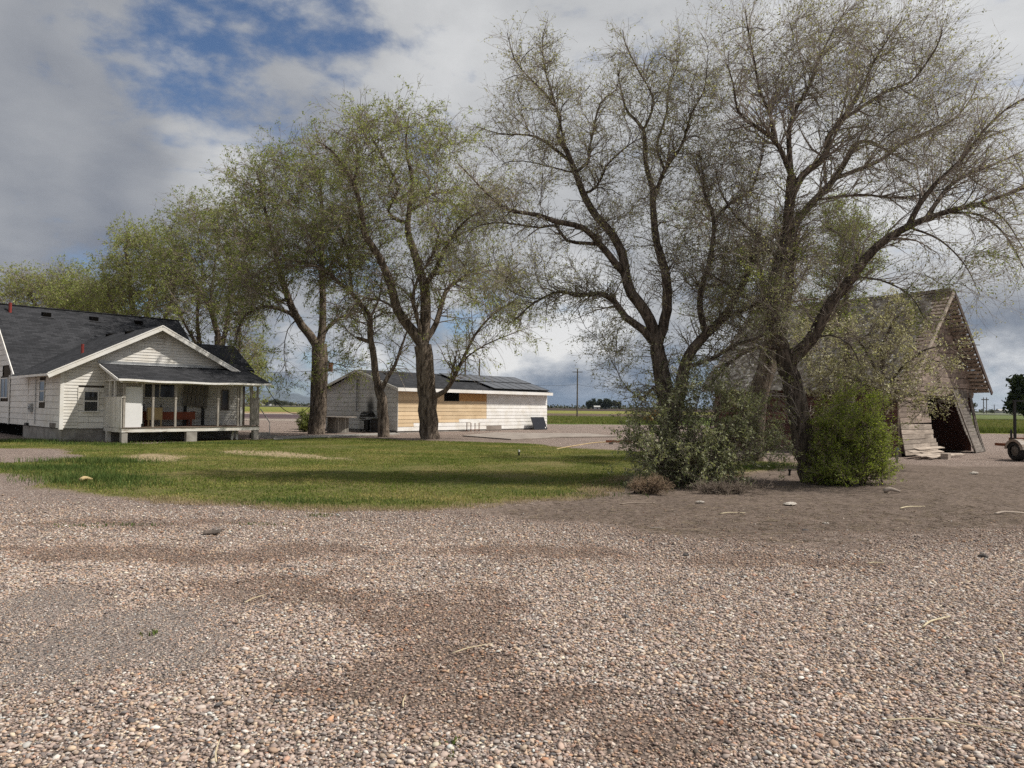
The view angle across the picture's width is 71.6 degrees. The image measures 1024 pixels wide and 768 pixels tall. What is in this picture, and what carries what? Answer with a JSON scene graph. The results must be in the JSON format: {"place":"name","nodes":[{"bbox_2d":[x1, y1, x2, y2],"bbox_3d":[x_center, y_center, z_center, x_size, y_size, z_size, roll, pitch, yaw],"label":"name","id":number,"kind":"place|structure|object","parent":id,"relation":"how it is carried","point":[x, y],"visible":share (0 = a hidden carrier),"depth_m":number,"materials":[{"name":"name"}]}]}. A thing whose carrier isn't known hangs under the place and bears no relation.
{"place":"outdoors","nodes":[
{"label":"outdoors","id":0,"kind":"place"},
{"bbox_2d":[245,389,309,404],"bbox_3d":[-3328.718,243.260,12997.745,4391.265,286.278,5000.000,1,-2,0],"label":"hills","id":1,"kind":"structure","parent":0,"point":[296,397],"depth_m":11959.53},
{"bbox_2d":[273,433,399,439],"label":"path","id":2,"kind":"structure","parent":0,"point":[324,436],"depth_m":39.42,"materials":[{"name":"concrete"}]},
{"bbox_2d":[0,437,784,509],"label":"lawn grass","id":3,"kind":"structure","parent":0,"point":[372,452],"depth_m":20.01,"materials":[{"name":"green plant"}]},
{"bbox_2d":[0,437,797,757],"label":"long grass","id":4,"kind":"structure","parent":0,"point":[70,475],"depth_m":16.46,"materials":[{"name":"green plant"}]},
{"bbox_2d":[122,474,739,512],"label":"dry grass","id":5,"kind":"structure","parent":0,"point":[189,502],"depth_m":12.54,"materials":[{"name":"plant"}]},
{"bbox_2d":[0,405,1023,767],"bbox_3d":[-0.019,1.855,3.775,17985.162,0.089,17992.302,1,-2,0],"label":"ground","id":6,"kind":"structure","parent":0,"point":[992,459],"depth_m":8.21,"materials":[{"name":"grey gravel"}]},
{"bbox_2d":[0,252,89,307],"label":"willow tree","id":7,"kind":"object","parent":6,"relation":"on","point":[22,288],"visible":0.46,"depth_m":66.98,"materials":[{"name":"green plant"}]},
{"bbox_2d":[31,258,137,313],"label":"willow tree","id":8,"kind":"object","parent":6,"relation":"on","point":[65,302],"visible":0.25,"depth_m":62.47,"materials":[{"name":"green plant"}]},
{"bbox_2d":[79,476,92,481],"bbox_3d":[-9.175,2.037,15.285,0.090,0.117,0.275,-1,-2,32],"label":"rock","id":9,"kind":"object","parent":6,"relation":"on","point":[83,478],"visible":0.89,"depth_m":15.23,"materials":[{"name":"beige stone"}]},
{"bbox_2d":[0,303,270,442],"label":"farmhouse","id":10,"kind":"object","parent":6,"relation":"on","point":[66,374],"visible":0.97,"depth_m":34.05,"materials":[{"name":"wood"}]},
{"bbox_2d":[0,377,8,397],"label":"window","id":11,"kind":"structure","parent":10,"relation":"in","point":[4,382],"depth_m":37.33,"materials":[{"name":"white glass"}]},
{"bbox_2d":[38,380,45,401],"bbox_3d":[-21.605,0.335,32.619,0.940,1.003,0.060,-1,-2,43],"label":"window","id":12,"kind":"structure","parent":10,"relation":"in","point":[42,382],"depth_m":32.60,"materials":[{"name":"grey glass"}]},
{"bbox_2d":[82,391,98,411],"bbox_3d":[-18.661,0.775,31.470,0.080,0.953,0.680,-1,-2,43],"label":"window","id":13,"kind":"structure","parent":10,"relation":"in","point":[90,398],"depth_m":31.47,"materials":[{"name":"black glass"}]},
{"bbox_2d":[125,384,142,426],"bbox_3d":[-16.442,0.932,30.871,0.080,1.900,0.720,-1,-2,43],"label":"door panel","id":14,"kind":"structure","parent":10,"relation":"on","point":[133,406],"depth_m":30.83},
{"bbox_2d":[147,407,162,425],"bbox_3d":[-16.329,1.503,32.425,0.150,0.860,0.640,-1,-2,43],"label":"board box","id":15,"kind":"object","parent":10,"relation":"on","point":[158,412],"visible":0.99,"depth_m":32.42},
{"bbox_2d":[143,383,174,398],"bbox_3d":[-16.694,0.324,33.650,0.060,0.713,1.500,-1,-2,43],"label":"window","id":16,"kind":"structure","parent":10,"relation":"in","point":[161,390],"depth_m":33.68,"materials":[{"name":"black glass"}]},
{"bbox_2d":[142,404,194,425],"bbox_3d":[-16.038,1.461,33.201,0.520,1.000,2.210,-1,-2,43],"label":"wooden bench","id":17,"kind":"object","parent":10,"relation":"on","point":[188,417],"visible":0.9,"depth_m":33.18,"materials":[{"name":"orange paint"}]},
{"bbox_2d":[183,403,186,424],"bbox_3d":[-15.869,1.468,34.446,0.090,1.070,0.120,-1,-2,43],"label":"prop post","id":18,"kind":"object","parent":10,"relation":"on","point":[184,410],"visible":0.57,"depth_m":34.42,"materials":[{"name":"wood"}]},
{"bbox_2d":[182,385,208,408],"bbox_3d":[-15.453,0.583,34.725,0.051,1.110,1.220,-8,-14,42],"label":"slatted panel","id":19,"kind":"object","parent":10,"relation":"attached to","point":[193,393],"visible":0.85,"depth_m":34.72,"materials":[{"name":"brown wood"}]},
{"bbox_2d":[201,407,204,424],"bbox_3d":[-15.276,1.494,35.082,0.090,1.070,0.120,-1,-2,43],"label":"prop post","id":20,"kind":"object","parent":10,"relation":"on","point":[202,415],"visible":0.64,"depth_m":35.05,"materials":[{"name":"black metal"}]},
{"bbox_2d":[220,390,229,409],"bbox_3d":[-14.531,0.811,35.962,0.060,1.033,0.460,-1,-2,43],"label":"window","id":21,"kind":"structure","parent":10,"relation":"in","point":[224,393],"depth_m":35.95,"materials":[{"name":"black glass"}]},
{"bbox_2d":[266,386,313,413],"bbox_3d":[-11.891,0.945,39.012,0.033,1.419,7.983,0,-2,4],"label":"overhead cable","id":22,"kind":"object","parent":10,"relation":"attached to","point":[284,409],"visible":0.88,"depth_m":37.78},
{"bbox_2d":[66,210,207,325],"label":"willow tree","id":23,"kind":"object","parent":6,"relation":"on","point":[127,269],"visible":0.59,"depth_m":56.63,"materials":[{"name":"green plant"}]},
{"bbox_2d":[126,174,280,386],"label":"willow tree","id":24,"kind":"object","parent":6,"relation":"on","point":[196,292],"visible":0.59,"depth_m":53.04,"materials":[{"name":"green plant"}]},
{"bbox_2d":[203,529,221,533],"bbox_3d":[-3.985,1.962,9.457,0.225,0.057,0.100,1,-2,-11],"label":"bark slab","id":25,"kind":"object","parent":6,"relation":"on","point":[212,531],"depth_m":9.42,"materials":[{"name":"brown wood"}]},
{"bbox_2d":[241,331,285,406],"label":"poplar tree","id":26,"kind":"object","parent":6,"relation":"on","point":[264,378],"visible":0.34,"depth_m":76.12,"materials":[{"name":"green plant"}]},
{"bbox_2d":[249,432,278,438],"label":"concrete steps","id":27,"kind":"structure","parent":6,"relation":"on","point":[264,435],"depth_m":36.35,"materials":[{"name":"grey concrete"}]},
{"bbox_2d":[268,398,281,405],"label":"tree","id":28,"kind":"object","parent":6,"relation":"on","point":[273,401],"visible":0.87,"depth_m":697.54,"materials":[{"name":"green plant"}]},
{"bbox_2d":[277,400,287,404],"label":"tree","id":29,"kind":"object","parent":6,"relation":"on","point":[284,402],"visible":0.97,"depth_m":698.67,"materials":[{"name":"green plant"}]},
{"bbox_2d":[187,111,394,433],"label":"willow tree","id":30,"kind":"object","parent":6,"relation":"on","point":[319,371],"visible":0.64,"depth_m":41.30,"materials":[{"name":"green plant"}]},
{"bbox_2d":[295,408,309,431],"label":"dark shrub","id":31,"kind":"object","parent":6,"relation":"on","point":[303,423],"visible":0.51,"depth_m":45.15,"materials":[{"name":"green plant"}]},
{"bbox_2d":[201,182,433,436],"bbox_3d":[-10.213,-4.157,38.969,12.744,14.451,7.666,1,-2,-18],"label":"willow tree","id":32,"kind":"object","parent":6,"relation":"on","point":[382,416],"visible":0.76,"depth_m":38.34,"materials":[{"name":"green plant"}]},
{"bbox_2d":[325,353,332,423],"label":"utility pole","id":33,"kind":"object","parent":6,"relation":"on","point":[329,371],"visible":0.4,"depth_m":65.97,"materials":[{"name":"brown wood"}]},
{"bbox_2d":[325,416,356,433],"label":"spool table","id":34,"kind":"object","parent":6,"relation":"on","point":[338,424],"visible":0.92,"depth_m":43.60,"materials":[{"name":"grey wood"}]},
{"bbox_2d":[359,412,377,431],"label":"barbecue grill","id":35,"kind":"object","parent":6,"relation":"on","point":[364,424],"visible":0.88,"depth_m":46.09,"materials":[{"name":"black metal"}]},
{"bbox_2d":[360,421,363,428],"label":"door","id":36,"kind":"structure","parent":35,"relation":"in","point":[361,422],"depth_m":46.22,"materials":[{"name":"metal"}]},
{"bbox_2d":[370,419,377,432],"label":"trash barrel","id":37,"kind":"object","parent":6,"relation":"on","point":[373,425],"visible":0.79,"depth_m":45.25,"materials":[{"name":"black metal"}]},
{"bbox_2d":[291,74,559,438],"bbox_3d":[-4.240,-7.309,37.750,14.220,20.863,10.144,1,-2,0],"label":"willow tree","id":38,"kind":"object","parent":6,"relation":"on","point":[421,334],"visible":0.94,"depth_m":36.96,"materials":[{"name":"green plant"}]},
{"bbox_2d":[325,369,552,432],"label":"farm shed","id":39,"kind":"structure","parent":6,"relation":"on","point":[507,403],"depth_m":49.59,"materials":[{"name":"wood"}]},
{"bbox_2d":[444,392,458,400],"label":"window","id":40,"kind":"structure","parent":39,"relation":"in","point":[448,396],"depth_m":48.63,"materials":[{"name":"black glass"}]},
{"bbox_2d":[452,643,492,653],"bbox_3d":[-0.282,1.877,5.057,0.347,0.011,0.021,2,-2,-38],"label":"dry stalk","id":41,"kind":"object","parent":6,"relation":"on","point":[470,647],"visible":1,"depth_m":5.05,"materials":[{"name":"plant"}]},
{"bbox_2d":[466,422,479,431],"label":"side table","id":42,"kind":"object","parent":6,"relation":"on","point":[470,427],"visible":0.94,"depth_m":49.20,"materials":[{"name":"metal"}]},
{"bbox_2d":[0,494,1023,767],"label":"gravel stones","id":43,"kind":"object","parent":6,"relation":"on","point":[582,590],"visible":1,"depth_m":5.33,"materials":[{"name":"grey gravel"}]},
{"bbox_2d":[215,739,219,761],"bbox_3d":[-1.465,1.816,3.525,0.018,0.012,0.243,1,-2,-19],"label":"dry stalk","id":44,"kind":"object","parent":43,"relation":"on","point":[216,751],"visible":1,"depth_m":3.49,"materials":[{"name":"plant"}]},
{"bbox_2d":[922,616,949,627],"bbox_3d":[3.469,1.939,5.819,0.494,0.022,0.034,2,-2,-37],"label":"dry stalk","id":45,"kind":"object","parent":43,"relation":"on","point":[926,623],"visible":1,"depth_m":5.80,"materials":[{"name":"plant"}]},
{"bbox_2d":[884,718,1019,733],"bbox_3d":[2.394,1.863,3.897,0.668,0.012,0.074,0,-2,12],"label":"dry stalk","id":46,"kind":"object","parent":43,"relation":"on","point":[945,721],"visible":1,"depth_m":3.93,"materials":[{"name":"plant"}]},
{"bbox_2d":[531,417,546,429],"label":"solar panel","id":47,"kind":"object","parent":6,"relation":"on","point":[538,423],"visible":1,"depth_m":54.64,"materials":[{"name":"black glass"}]},
{"bbox_2d":[575,368,579,416],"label":"utility pole","id":48,"kind":"object","parent":6,"relation":"on","point":[577,394],"visible":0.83,"depth_m":119.91,"materials":[{"name":"brown wood"}]},
{"bbox_2d":[585,400,591,408],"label":"tree","id":49,"kind":"object","parent":6,"relation":"on","point":[588,404],"visible":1,"depth_m":797.52,"materials":[{"name":"green plant"}]},
{"bbox_2d":[590,398,596,408],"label":"tree","id":50,"kind":"object","parent":6,"relation":"on","point":[593,402],"visible":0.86,"depth_m":798.03,"materials":[{"name":"green plant"}]},
{"bbox_2d":[556,442,630,448],"bbox_3d":[3.579,2.820,32.943,2.053,0.038,7.756,-1,-2,40],"label":"garden hose","id":51,"kind":"object","parent":6,"relation":"on","point":[587,443],"visible":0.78,"depth_m":33.84,"materials":[{"name":"rubber"}]},
{"bbox_2d":[596,399,602,407],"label":"tree","id":52,"kind":"object","parent":6,"relation":"on","point":[599,402],"visible":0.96,"depth_m":797.21,"materials":[{"name":"green plant"}]},
{"bbox_2d":[601,398,608,407],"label":"tree","id":53,"kind":"object","parent":6,"relation":"on","point":[605,402],"visible":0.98,"depth_m":797.64,"materials":[{"name":"green plant"}]},
{"bbox_2d":[606,399,613,408],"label":"tree","id":54,"kind":"object","parent":6,"relation":"on","point":[609,403],"visible":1,"depth_m":798.41,"materials":[{"name":"green plant"}]},
{"bbox_2d":[612,400,617,408],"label":"tree","id":55,"kind":"object","parent":6,"relation":"on","point":[614,403],"visible":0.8,"depth_m":797.76,"materials":[{"name":"green plant"}]},
{"bbox_2d":[606,440,627,443],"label":"rusty beam","id":56,"kind":"structure","parent":6,"relation":"on","point":[611,441],"depth_m":33.83,"materials":[{"name":"metal"}]},
{"bbox_2d":[428,2,821,481],"bbox_3d":[2.528,-3.796,17.368,9.216,12.601,5.179,1,-2,0],"label":"bare tree","id":57,"kind":"object","parent":6,"relation":"on","point":[653,332],"visible":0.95,"depth_m":17.22,"materials":[{"name":"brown plant"}]},
{"bbox_2d":[245,402,1008,412],"bbox_3d":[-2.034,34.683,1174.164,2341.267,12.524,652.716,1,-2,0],"label":"distant scrub","id":58,"kind":"object","parent":6,"relation":"on","point":[558,406],"visible":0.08,"depth_m":944.52,"materials":[{"name":"green plant"}]},
{"bbox_2d":[620,502,654,504],"bbox_3d":[2.256,2.146,12.797,0.719,0.038,0.054,1,-2,-21],"label":"branch","id":59,"kind":"object","parent":6,"relation":"on","point":[634,502],"visible":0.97,"depth_m":12.77,"materials":[{"name":"wood"}]},
{"bbox_2d":[626,473,675,494],"bbox_3d":[2.909,2.124,14.562,1.074,0.695,0.950,-1,-2,35],"label":"tumbleweed","id":60,"kind":"object","parent":6,"relation":"on","point":[653,485],"visible":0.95,"depth_m":14.42,"materials":[{"name":"brown plant"}]},
{"bbox_2d":[601,349,802,489],"bbox_3d":[4.205,1.029,16.308,4.512,3.810,2.679,1,-2,-16],"label":"silver shrub","id":61,"kind":"object","parent":6,"relation":"on","point":[689,460],"visible":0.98,"depth_m":15.98,"materials":[{"name":"green plant"}]},
{"bbox_2d":[686,475,773,495],"bbox_3d":[4.544,2.175,14.798,1.857,0.562,1.067,1,-2,0],"label":"dry brush","id":62,"kind":"object","parent":6,"relation":"on","point":[725,488],"visible":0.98,"depth_m":14.60,"materials":[{"name":"brown plant"}]},
{"bbox_2d":[657,173,849,461],"bbox_3d":[8.125,-2.531,24.179,6.632,10.638,5.611,1,-2,0],"label":"broken tree","id":63,"kind":"object","parent":6,"relation":"on","point":[760,380],"visible":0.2,"depth_m":23.80,"materials":[{"name":"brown plant"}]},
{"bbox_2d":[499,471,1023,543],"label":"twig litter","id":64,"kind":"object","parent":6,"relation":"on","point":[826,521],"visible":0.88,"depth_m":11.82,"materials":[{"name":"brown wood"}]},
{"bbox_2d":[783,502,796,504],"bbox_3d":[5.068,2.183,12.956,0.250,0.061,0.228,2,-2,-35],"label":"rock","id":65,"kind":"object","parent":6,"relation":"on","point":[789,503],"visible":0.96,"depth_m":12.90,"materials":[{"name":"white stone"}]},
{"bbox_2d":[655,0,1023,483],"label":"bare tree","id":66,"kind":"object","parent":6,"relation":"on","point":[787,363],"visible":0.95,"depth_m":16.95,"materials":[{"name":"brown plant"}]},
{"bbox_2d":[791,189,900,421],"bbox_3d":[12.850,-2.425,27.468,3.894,10.696,5.070,0,-2,29],"label":"poplar tree","id":67,"kind":"object","parent":6,"relation":"on","point":[847,313],"visible":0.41,"depth_m":27.33,"materials":[{"name":"green plant"}]},
{"bbox_2d":[701,288,992,456],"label":"timber barn","id":68,"kind":"structure","parent":6,"relation":"on","point":[954,434],"depth_m":30.17,"materials":[{"name":"brown wood"}]},
{"bbox_2d":[952,390,983,451],"bbox_3d":[19.449,1.590,30.290,2.332,2.606,0.636,2,-2,-38],"label":"leaning door","id":69,"kind":"structure","parent":68,"relation":"in","point":[968,419],"depth_m":30.49,"materials":[{"name":"grey wood"}]},
{"bbox_2d":[793,374,908,487],"bbox_3d":[8.011,1.322,16.884,2.775,3.111,2.127,2,-3,-44],"label":"green bush","id":70,"kind":"object","parent":6,"relation":"on","point":[864,453],"visible":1,"depth_m":16.55,"materials":[{"name":"green plant"}]},
{"bbox_2d":[775,280,985,448],"bbox_3d":[10.910,-0.231,21.248,5.515,5.850,3.220,1,-2,0],"label":"blossom tree","id":71,"kind":"object","parent":6,"relation":"on","point":[883,387],"visible":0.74,"depth_m":20.94,"materials":[{"name":"green plant"}]},
{"bbox_2d":[883,487,899,492],"bbox_3d":[8.048,2.248,15.053,0.339,0.131,0.100,0,-2,11],"label":"rock","id":72,"kind":"object","parent":6,"relation":"on","point":[886,489],"visible":0.97,"depth_m":15.03,"materials":[{"name":"grey stone"}]},
{"bbox_2d":[940,453,950,459],"bbox_3d":[15.820,2.643,25.894,0.240,0.240,0.600,-1,-2,41],"label":"wood block","id":73,"kind":"object","parent":6,"relation":"on","point":[947,456],"depth_m":25.70,"materials":[{"name":"grey wood"}]},
{"bbox_2d":[926,454,953,457],"bbox_3d":[15.835,2.660,26.223,2.270,0.088,0.200,2,-2,-40],"label":"plank","id":74,"kind":"object","parent":73,"relation":"on","point":[934,456],"visible":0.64,"depth_m":25.83,"materials":[{"name":"beige wood"}]},
{"bbox_2d":[916,452,942,456],"bbox_3d":[15.524,2.609,26.299,2.610,0.088,0.200,2,-2,-42],"label":"plank","id":75,"kind":"object","parent":74,"relation":"on","point":[924,455],"visible":0.79,"depth_m":26.00,"materials":[{"name":"beige wood"}]},
{"bbox_2d":[920,450,943,453],"bbox_3d":[15.749,2.553,26.664,1.710,0.088,0.200,2,-2,-35],"label":"plank","id":76,"kind":"object","parent":75,"relation":"on","point":[936,451],"visible":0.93,"depth_m":26.70,"materials":[{"name":"beige wood"}]},
{"bbox_2d":[907,450,932,452],"bbox_3d":[15.136,2.485,26.314,1.820,0.088,0.200,2,-2,-39],"label":"plank","id":77,"kind":"object","parent":76,"relation":"on","point":[914,451],"visible":0.86,"depth_m":26.12,"materials":[{"name":"beige wood"}]},
{"bbox_2d":[913,446,944,449],"bbox_3d":[15.827,2.431,26.894,2.160,0.088,0.200,2,-2,-36],"label":"plank","id":78,"kind":"object","parent":77,"relation":"on","point":[928,448],"visible":1,"depth_m":26.78,"materials":[{"name":"beige wood"}]},
{"bbox_2d":[978,554,987,557],"bbox_3d":[5.657,2.067,8.527,0.099,0.062,0.122,1,-2,0],"label":"rock","id":79,"kind":"object","parent":6,"relation":"on","point":[983,555],"visible":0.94,"depth_m":8.49,"materials":[{"name":"grey stone"}]},
{"bbox_2d":[981,397,988,413],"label":"utility pole","id":80,"kind":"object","parent":6,"relation":"on","point":[983,399],"depth_m":619.65,"materials":[{"name":"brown wood"}]},
{"bbox_2d":[995,409,1007,412],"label":"farm building","id":81,"kind":"structure","parent":6,"relation":"on","point":[998,410],"depth_m":902.30,"materials":[{"name":"white metal"}]},
{"bbox_2d":[994,511,1023,513],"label":"stick","id":82,"kind":"object","parent":6,"relation":"on","point":[1000,512],"visible":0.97,"depth_m":12.05,"materials":[{"name":"beige wood"}]},
{"bbox_2d":[995,400,1023,460],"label":"farm trailer","id":83,"kind":"object","parent":6,"relation":"on","point":[1014,446],"visible":1,"depth_m":25.52,"materials":[{"name":"black metal"}]},
{"bbox_2d":[1002,373,1023,415],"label":"tree","id":84,"kind":"object","parent":6,"relation":"on","point":[1016,387],"visible":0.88,"depth_m":119.96,"materials":[{"name":"green plant"}]},
{"bbox_2d":[0,0,1023,411],"label":"sky","id":85,"kind":"structure","parent":0,"point":[107,107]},
{"bbox_2d":[463,432,618,439],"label":"path","id":86,"kind":"structure","parent":0,"point":[509,436],"depth_m":41.40,"materials":[{"name":"concrete"}]},
{"bbox_2d":[547,415,1023,433],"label":"field grass","id":87,"kind":"structure","parent":0,"point":[1004,425],"depth_m":77.91,"materials":[{"name":"green plant"}]}
]}

